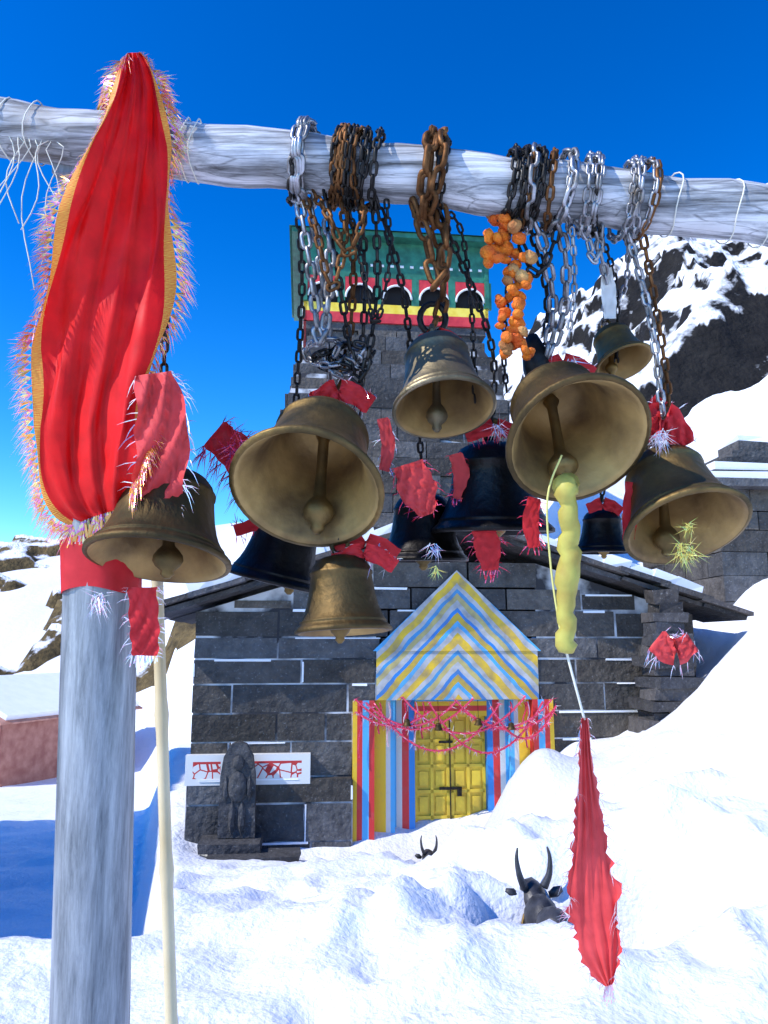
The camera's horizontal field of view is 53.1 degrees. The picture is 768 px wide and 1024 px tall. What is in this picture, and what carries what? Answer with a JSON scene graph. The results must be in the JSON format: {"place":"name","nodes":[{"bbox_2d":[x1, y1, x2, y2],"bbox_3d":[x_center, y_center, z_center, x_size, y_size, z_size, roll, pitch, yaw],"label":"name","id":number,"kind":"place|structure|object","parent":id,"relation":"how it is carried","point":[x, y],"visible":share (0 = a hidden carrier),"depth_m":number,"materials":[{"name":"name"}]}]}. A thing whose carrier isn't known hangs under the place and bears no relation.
{"place":"outdoors","nodes":[
{"label":"outdoors","id":0,"kind":"place"},
{"bbox_2d":[0,522,237,692],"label":"hill rock patches","id":1,"kind":"object","parent":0,"point":[21,551],"visible":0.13,"depth_m":47.09,"materials":[{"name":"brown stone"}]},
{"bbox_2d":[0,375,767,1023],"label":"snow ground","id":2,"kind":"structure","parent":0,"point":[384,929],"depth_m":4.74,"materials":[{"name":"white snow"}]},
{"bbox_2d":[0,719,57,786],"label":"building wall","id":3,"kind":"structure","parent":2,"relation":"on","point":[28,752],"depth_m":25.29,"materials":[{"name":"pink paint"}]},
{"bbox_2d":[0,706,142,725],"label":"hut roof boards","id":4,"kind":"object","parent":3,"relation":"on","point":[18,721],"visible":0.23,"depth_m":25.16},
{"bbox_2d":[0,672,139,719],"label":"snowy roof","id":5,"kind":"structure","parent":4,"relation":"on","point":[22,696],"depth_m":26.68,"materials":[{"name":"white snow"}]},
{"bbox_2d":[49,511,135,1023],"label":"wooden post","id":6,"kind":"object","parent":2,"relation":"on","point":[90,975],"visible":0.51,"depth_m":1.40,"materials":[{"name":"grey wood"}]},
{"bbox_2d":[52,163,75,186],"bbox_3d":[-0.577,-0.687,1.619,0.170,0.050,0.170,0,-10,0],"label":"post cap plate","id":7,"kind":"object","parent":6,"relation":"on","point":[63,169],"visible":0.07,"depth_m":1.53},
{"bbox_2d":[97,78,115,110],"bbox_3d":[-0.510,-0.815,1.577,0.122,0.146,0.272,7,-12,-36],"label":"fringe","id":8,"kind":"object","parent":7,"relation":"on","point":[98,108],"visible":0.02,"depth_m":1.61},
{"bbox_2d":[5,52,195,555],"bbox_3d":[-0.539,-0.399,1.421,0.359,0.962,0.205,-3,-11,19],"label":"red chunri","id":9,"kind":"object","parent":6,"relation":"hanging from","point":[105,312],"visible":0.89,"depth_m":1.42,"materials":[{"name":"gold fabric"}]},
{"bbox_2d":[117,371,197,539],"bbox_3d":[-0.399,-0.102,1.365,0.157,0.302,0.103,0,-10,0],"label":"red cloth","id":10,"kind":"object","parent":9,"relation":"attached to","point":[162,414],"visible":0.78,"depth_m":1.36,"materials":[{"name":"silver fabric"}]},
{"bbox_2d":[59,534,141,593],"bbox_3d":[-0.555,0.106,1.511,0.151,0.113,0.157,0,-10,0],"label":"red band on post","id":11,"kind":"object","parent":6,"relation":"attached to","point":[78,568],"visible":0.59,"depth_m":1.45,"materials":[{"name":"fabric"}]},
{"bbox_2d":[119,586,171,668],"bbox_3d":[-0.445,0.213,1.424,0.108,0.154,0.066,0,-10,0],"label":"red strip","id":12,"kind":"object","parent":6,"relation":"attached to","point":[142,613],"visible":1,"depth_m":1.43,"materials":[{"name":"fabric"}]},
{"bbox_2d":[80,358,675,628],"bbox_3d":[-0.001,-0.046,1.535,1.138,0.560,0.218,0,-10,0],"label":"silver tinsel","id":13,"kind":"object","parent":6,"relation":"attached to","point":[433,551],"visible":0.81,"depth_m":1.47},
{"bbox_2d":[188,415,256,511],"bbox_3d":[-0.309,-0.101,1.615,0.205,0.229,0.127,0,-10,0],"label":"cloth","id":14,"kind":"object","parent":13,"relation":"on","point":[224,432],"visible":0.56,"depth_m":1.62,"materials":[{"name":"fabric"}]},
{"bbox_2d":[207,420,246,479],"bbox_3d":[-0.308,-0.127,1.605,0.114,0.139,0.139,-7,-12,34],"label":"tinsel fringe","id":15,"kind":"object","parent":14,"relation":"attached to","point":[231,454],"visible":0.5,"depth_m":1.60,"materials":[{"name":"red plastic"}]},
{"bbox_2d":[429,517,707,578],"bbox_3d":[0.347,0.072,1.486,0.528,0.122,0.090,-3,-10,16],"label":"tinsel gold","id":16,"kind":"object","parent":13,"relation":"attached to","point":[685,556],"visible":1,"depth_m":1.42,"materials":[{"name":"gold metal"}]},
{"bbox_2d":[0,97,767,289],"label":"beam wire ties","id":17,"kind":"object","parent":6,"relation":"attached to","point":[34,158],"visible":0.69,"depth_m":1.48,"materials":[{"name":"beige"}]},
{"bbox_2d":[0,97,767,246],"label":"wooden beam","id":18,"kind":"structure","parent":6,"relation":"on","point":[256,157],"depth_m":1.47,"materials":[{"name":"grey wood"}]},
{"bbox_2d":[159,103,665,543],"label":"chains","id":19,"kind":"object","parent":18,"relation":"hanging from","point":[307,124],"depth_m":1.50,"materials":[{"name":"grey metal"}]},
{"bbox_2d":[82,468,231,582],"bbox_3d":[-0.412,-0.005,1.418,0.264,0.252,0.259,0,-10,0],"label":"bell","id":20,"kind":"object","parent":19,"relation":"hanging from","point":[186,547],"visible":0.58,"depth_m":1.39,"materials":[{"name":"gold metal"}]},
{"bbox_2d":[230,528,315,594],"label":"bell","id":21,"kind":"object","parent":19,"relation":"hanging from","point":[264,557],"visible":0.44,"depth_m":1.65,"materials":[{"name":"brown metal"}]},
{"bbox_2d":[230,513,258,548],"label":"red cloth","id":22,"kind":"object","parent":21,"relation":"attached to","point":[245,527],"visible":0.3,"depth_m":1.70,"materials":[{"name":"fabric"}]},
{"bbox_2d":[389,494,468,570],"bbox_3d":[0.092,0.027,1.815,0.213,0.225,0.213,0,-10,0],"label":"bell","id":23,"kind":"object","parent":19,"relation":"hanging from","point":[410,538],"visible":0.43,"depth_m":1.74,"materials":[{"name":"brown metal"}]},
{"bbox_2d":[432,418,554,538],"bbox_3d":[0.244,-0.067,1.740,0.274,0.289,0.273,0,-10,0],"label":"bell","id":24,"kind":"object","parent":19,"relation":"hanging from","point":[494,493],"visible":0.59,"depth_m":1.64,"materials":[{"name":"brown metal"}]},
{"bbox_2d":[446,452,469,506],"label":"cloth","id":25,"kind":"object","parent":24,"relation":"on","point":[460,470],"visible":1,"depth_m":1.66,"materials":[{"name":"fabric"}]},
{"bbox_2d":[461,531,509,582],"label":"red cloth","id":26,"kind":"object","parent":24,"relation":"hanging from","point":[486,545],"visible":0.94,"depth_m":1.62,"materials":[{"name":"fabric"}]},
{"bbox_2d":[465,418,511,446],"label":"red cloth","id":27,"kind":"object","parent":24,"relation":"attached to","point":[478,433],"visible":0.47,"depth_m":1.67,"materials":[{"name":"fabric"}]},
{"bbox_2d":[578,498,627,558],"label":"bell","id":28,"kind":"object","parent":19,"relation":"hanging from","point":[602,533],"visible":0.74,"depth_m":1.69,"materials":[{"name":"brown metal"}]},
{"bbox_2d":[586,497,622,515],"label":"red cloth","id":29,"kind":"object","parent":28,"relation":"attached to","point":[610,505],"visible":0.98,"depth_m":1.69,"materials":[{"name":"fabric"}]},
{"bbox_2d":[601,265,616,318],"bbox_3d":[0.456,-0.447,1.558,0.036,0.111,0.034,0,-10,0],"label":"cloth strip","id":30,"kind":"object","parent":19,"relation":"hanging from","point":[608,298],"visible":0.93,"depth_m":1.56,"materials":[{"name":"white fabric"}]},
{"bbox_2d":[480,213,537,360],"bbox_3d":[0.241,-0.443,1.504,0.112,0.287,0.106,0,-10,0],"label":"marigold garland","id":31,"kind":"object","parent":18,"relation":"hanging from","point":[501,249],"visible":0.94,"depth_m":1.49},
{"bbox_2d":[302,122,672,449],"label":"rusty chains","id":32,"kind":"object","parent":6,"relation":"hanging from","point":[422,213],"visible":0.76,"depth_m":1.47,"materials":[{"name":"brown metal"}]},
{"bbox_2d":[229,396,384,546],"bbox_3d":[-0.142,-0.095,1.444,0.287,0.306,0.293,0,-10,0],"label":"bell","id":33,"kind":"object","parent":32,"relation":"hanging from","point":[303,471],"visible":1,"depth_m":1.48,"materials":[{"name":"gold metal"}]},
{"bbox_2d":[308,376,376,418],"bbox_3d":[-0.083,-0.214,1.519,0.136,0.104,0.092,0,-10,0],"label":"red cloth","id":34,"kind":"object","parent":33,"relation":"on","point":[360,398],"visible":0.72,"depth_m":1.52,"materials":[{"name":"fabric"}]},
{"bbox_2d":[373,417,398,477],"bbox_3d":[0.001,-0.128,1.522,0.059,0.126,0.048,0,-10,0],"label":"red strip","id":35,"kind":"object","parent":33,"relation":"attached to","point":[387,438],"visible":0.96,"depth_m":1.52,"materials":[{"name":"fabric"}]},
{"bbox_2d":[294,542,391,642],"bbox_3d":[-0.077,0.145,1.465,0.185,0.207,0.185,0,-10,0],"label":"bell","id":36,"kind":"object","parent":32,"relation":"hanging from","point":[342,602],"visible":1,"depth_m":1.41,"materials":[{"name":"gold metal"}]},
{"bbox_2d":[330,543,401,578],"bbox_3d":[-0.033,0.102,1.464,0.142,0.088,0.063,0,-10,0],"label":"red cloth","id":37,"kind":"object","parent":36,"relation":"attached to","point":[380,556],"visible":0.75,"depth_m":1.46,"materials":[{"name":"fabric"}]},
{"bbox_2d":[331,533,400,557],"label":"cloth","id":38,"kind":"object","parent":36,"relation":"on","point":[389,546],"visible":0.65,"depth_m":1.50,"materials":[{"name":"fabric"}]},
{"bbox_2d":[392,323,496,438],"bbox_3d":[0.122,-0.293,1.570,0.212,0.245,0.208,0,-10,0],"label":"bell","id":39,"kind":"object","parent":32,"relation":"hanging from","point":[434,399],"visible":1,"depth_m":1.58,"materials":[{"name":"gold metal"}]},
{"bbox_2d":[418,327,460,337],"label":"red tie bell","id":40,"kind":"object","parent":39,"relation":"attached to","point":[442,329],"visible":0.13,"depth_m":1.65,"materials":[{"name":"fabric"}]},
{"bbox_2d":[417,301,548,375],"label":"iron bell hangers","id":41,"kind":"object","parent":32,"relation":"hanging from","point":[539,357],"visible":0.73,"depth_m":1.59},
{"bbox_2d":[505,361,651,501],"bbox_3d":[0.356,-0.167,1.444,0.270,0.278,0.271,0,-10,0],"label":"bell","id":42,"kind":"object","parent":32,"relation":"hanging from","point":[594,429],"visible":0.94,"depth_m":1.47,"materials":[{"name":"gold metal"}]},
{"bbox_2d":[515,496,545,555],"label":"cloth","id":43,"kind":"object","parent":42,"relation":"hanging from","point":[531,523],"visible":1,"depth_m":1.52,"materials":[{"name":"fabric"}]},
{"bbox_2d":[552,473,581,653],"bbox_3d":[0.336,0.092,1.405,0.054,0.331,0.096,0,-10,0],"label":"yellow garland","id":44,"kind":"object","parent":42,"relation":"hanging from","point":[565,487],"visible":1,"depth_m":1.39},
{"bbox_2d":[546,455,562,627],"bbox_3d":[0.312,0.066,1.405,0.033,0.333,0.072,0,-10,0],"label":"rope","id":45,"kind":"object","parent":44,"relation":"attached to","point":[547,526],"visible":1,"depth_m":1.40,"materials":[{"name":"yellow"}]},
{"bbox_2d":[566,654,585,719],"bbox_3d":[0.353,0.319,1.414,0.053,0.127,0.008,9,-13,-41],"label":"rope","id":46,"kind":"object","parent":44,"relation":"hanging from","point":[575,686],"visible":0.99,"depth_m":1.41,"materials":[{"name":"beige fabric"}]},
{"bbox_2d":[557,717,635,1006],"bbox_3d":[0.375,0.646,1.424,0.145,0.530,0.153,4,-11,-21],"label":"red cloth","id":47,"kind":"object","parent":46,"relation":"hanging from","point":[594,888],"visible":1,"depth_m":1.42,"materials":[{"name":"fabric"}]},
{"bbox_2d":[549,350,596,372],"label":"red cloth","id":48,"kind":"object","parent":42,"relation":"attached to","point":[591,368],"visible":0.4,"depth_m":1.57,"materials":[{"name":"fabric"}]},
{"bbox_2d":[593,320,652,378],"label":"bell","id":49,"kind":"object","parent":32,"relation":"hanging from","point":[635,355],"visible":0.93,"depth_m":1.61,"materials":[{"name":"gold metal"}]},
{"bbox_2d":[648,395,667,407],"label":"red cloth","id":50,"kind":"object","parent":32,"relation":"attached to","point":[653,400],"visible":0.26,"depth_m":1.52,"materials":[{"name":"red fabric"}]},
{"bbox_2d":[648,401,697,451],"bbox_3d":[0.551,-0.158,1.484,0.148,0.119,0.091,0,-10,0],"label":"cloth","id":51,"kind":"object","parent":32,"relation":"attached to","point":[682,433],"visible":0.67,"depth_m":1.49,"materials":[{"name":"red fabric"}]},
{"bbox_2d":[623,441,752,564],"bbox_3d":[0.573,-0.036,1.478,0.239,0.258,0.240,0,-10,0],"label":"bell","id":52,"kind":"object","parent":32,"relation":"hanging from","point":[678,484],"visible":0.94,"depth_m":1.49,"materials":[{"name":"gold metal"}]},
{"bbox_2d":[622,482,636,538],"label":"cloth","id":53,"kind":"object","parent":52,"relation":"attached to","point":[626,515],"visible":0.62,"depth_m":1.50,"materials":[{"name":"fabric"}]},
{"bbox_2d":[151,581,178,1023],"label":"pole","id":54,"kind":"object","parent":2,"relation":"on","point":[166,863],"visible":0.73,"depth_m":1.71,"materials":[{"name":"beige wood"}]},
{"bbox_2d":[197,740,300,861],"bbox_3d":[-1.357,2.941,7.851,1.034,1.125,0.592,1,-10,-5],"label":"stone statue","id":55,"kind":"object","parent":2,"relation":"on","point":[236,837],"depth_m":7.88,"materials":[{"name":"grey stone"}]},
{"bbox_2d":[415,835,437,859],"bbox_3d":[0.451,3.374,7.034,0.452,0.657,0.888,0,-10,0],"label":"nandi","id":56,"kind":"object","parent":2,"relation":"on","point":[426,852],"visible":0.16,"depth_m":7.32,"materials":[{"name":"stone"}]},
{"bbox_2d":[185,321,695,847],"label":"temple stone walls","id":57,"kind":"structure","parent":2,"relation":"on","point":[517,601],"depth_m":8.63,"materials":[{"name":"grey stone"}]},
{"bbox_2d":[184,754,310,785],"bbox_3d":[-1.449,2.750,8.194,1.313,0.310,0.138,0,-10,0],"label":"sign","id":58,"kind":"object","parent":57,"relation":"attached to","point":[267,766],"visible":0.8,"depth_m":8.21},
{"bbox_2d":[187,752,310,754],"bbox_3d":[-1.455,2.760,8.250,1.324,0.310,0.247,0,-10,0],"label":"ledge","id":59,"kind":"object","parent":57,"relation":"attached to","point":[256,753],"depth_m":8.31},
{"bbox_2d":[289,225,493,320],"bbox_3d":[0.066,-4.739,16.831,4.616,2.120,4.616,0,-10,0],"label":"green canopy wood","id":60,"kind":"object","parent":57,"relation":"on","point":[409,247],"visible":0.21,"depth_m":15.04,"materials":[{"name":"green wood"}]},
{"bbox_2d":[302,261,484,346],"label":"white canopy arches","id":61,"kind":"structure","parent":60,"relation":"attached to","point":[421,293],"depth_m":14.97,"materials":[{"name":"white paint"}]},
{"bbox_2d":[303,275,487,346],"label":"red canopy bands","id":62,"kind":"object","parent":60,"relation":"attached to","point":[398,319],"visible":0.3,"depth_m":14.91,"materials":[{"name":"red paint"}]},
{"bbox_2d":[304,301,487,317],"bbox_3d":[0.066,-3.607,16.631,3.957,0.180,3.957,0,-10,0],"label":"yellow stripe","id":63,"kind":"object","parent":60,"relation":"attached to","point":[413,310],"visible":0.34,"depth_m":14.88,"materials":[{"name":"yellow paint"}]},
{"bbox_2d":[313,284,478,308],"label":"arches","id":64,"kind":"structure","parent":57,"relation":"on","point":[394,295],"depth_m":15.09,"materials":[{"name":"black paint"}]},
{"bbox_2d":[184,334,685,847],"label":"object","id":65,"kind":"object","parent":57,"relation":"attached to","point":[542,582],"visible":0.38,"depth_m":8.63,"materials":[{"name":"grey stone"}]},
{"bbox_2d":[193,562,694,844],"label":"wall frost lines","id":66,"kind":"object","parent":57,"relation":"attached to","point":[365,684],"depth_m":8.61,"materials":[{"name":"white snow"}]},
{"bbox_2d":[352,699,554,841],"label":"door jambs","id":67,"kind":"structure","parent":57,"relation":"attached to","point":[383,776],"depth_m":8.61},
{"bbox_2d":[414,714,485,822],"bbox_3d":[0.753,3.191,8.796,0.840,1.705,0.075,1,-10,-6],"label":"door","id":68,"kind":"structure","parent":67,"relation":"attached to","point":[432,776],"depth_m":8.80,"materials":[{"name":"paint"}]},
{"bbox_2d":[439,720,461,818],"bbox_3d":[0.759,3.181,8.741,0.260,1.670,0.046,0,-10,0],"label":"iron door latch","id":69,"kind":"object","parent":68,"relation":"attached to","point":[458,789],"depth_m":8.74,"materials":[{"name":"black metal"}]},
{"bbox_2d":[415,700,486,716],"bbox_3d":[0.760,2.257,8.887,0.849,0.200,0.217,0,-10,0],"label":"door lintel","id":70,"kind":"structure","parent":67,"relation":"attached to","point":[479,708],"depth_m":8.82,"materials":[{"name":"yellow wood"}]},
{"bbox_2d":[356,694,557,756],"bbox_3d":[0.830,2.372,8.502,2.365,0.675,0.159,1,-10,-6],"label":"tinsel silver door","id":71,"kind":"structure","parent":67,"relation":"attached to","point":[453,727],"depth_m":8.49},
{"bbox_2d":[435,715,442,730],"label":"small bell","id":72,"kind":"object","parent":71,"relation":"hanging from","point":[438,727],"visible":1,"depth_m":8.44,"materials":[{"name":"gold metal"}]},
{"bbox_2d":[351,692,557,759],"bbox_3d":[0.796,2.373,8.503,2.356,0.741,0.158,1,-10,-6],"label":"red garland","id":73,"kind":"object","parent":71,"relation":"attached to","point":[446,729],"depth_m":8.50},
{"bbox_2d":[403,703,410,725],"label":"small bell","id":74,"kind":"object","parent":73,"relation":"hanging from","point":[406,722],"visible":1,"depth_m":8.41,"materials":[{"name":"gold metal"}]},
{"bbox_2d":[474,700,482,725],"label":"small bell","id":75,"kind":"object","parent":73,"relation":"hanging from","point":[478,722],"visible":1,"depth_m":8.50,"materials":[{"name":"gold metal"}]},
{"bbox_2d":[507,705,515,729],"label":"small bell","id":76,"kind":"object","parent":73,"relation":"hanging from","point":[511,726],"visible":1,"depth_m":8.53,"materials":[{"name":"gold metal"}]},
{"bbox_2d":[373,570,540,699],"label":"gable","id":77,"kind":"structure","parent":57,"relation":"attached to","point":[456,635],"depth_m":8.73,"materials":[{"name":"paint"}]},
{"bbox_2d":[164,532,753,623],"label":"temple roof slabs","id":78,"kind":"structure","parent":57,"relation":"on","point":[697,605],"depth_m":8.78,"materials":[{"name":"grey stone"}]},
{"bbox_2d":[186,523,702,592],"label":"roof snow","id":79,"kind":"structure","parent":78,"relation":"on","point":[613,560],"depth_m":9.00,"materials":[{"name":"white snow"}]},
{"bbox_2d":[505,846,569,923],"bbox_3d":[0.980,2.464,4.307,0.588,0.920,1.247,1,-10,-7],"label":"bull statue","id":80,"kind":"object","parent":2,"relation":"on","point":[540,906],"visible":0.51,"depth_m":4.67,"materials":[{"name":"stone"}]},
{"bbox_2d":[494,235,767,422],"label":"mountain","id":81,"kind":"structure","parent":2,"relation":"on","point":[712,301],"depth_m":28.50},
{"bbox_2d":[628,588,704,732],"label":"stone pillar","id":82,"kind":"structure","parent":2,"relation":"on","point":[660,697],"depth_m":8.40,"materials":[{"name":"stone"}]},
{"bbox_2d":[644,627,702,678],"bbox_3d":[0.525,0.258,1.397,0.115,0.098,0.073,0,-10,0],"label":"cloth","id":83,"kind":"object","parent":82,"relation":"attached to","point":[665,647],"visible":1,"depth_m":1.40,"materials":[{"name":"fabric"}]},
{"bbox_2d":[621,440,767,604],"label":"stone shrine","id":84,"kind":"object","parent":2,"relation":"on","point":[734,570],"visible":0.33,"depth_m":10.31,"materials":[{"name":"grey stone"}]},
{"bbox_2d":[706,435,767,477],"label":"snow","id":85,"kind":"structure","parent":84,"relation":"on","point":[738,466],"depth_m":10.44,"materials":[{"name":"white snow"}]},
{"bbox_2d":[0,0,767,541],"label":"sky","id":86,"kind":"structure","parent":0,"point":[683,84],"materials":[{"name":"blue"}]},
{"bbox_2d":[390,459,443,519],"bbox_3d":[0.065,-0.043,1.498,0.111,0.124,0.065,0,-10,0],"label":"cloth","id":87,"kind":"object","parent":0,"point":[417,487],"visible":1,"depth_m":1.50,"materials":[{"name":"fabric"}]}
]}

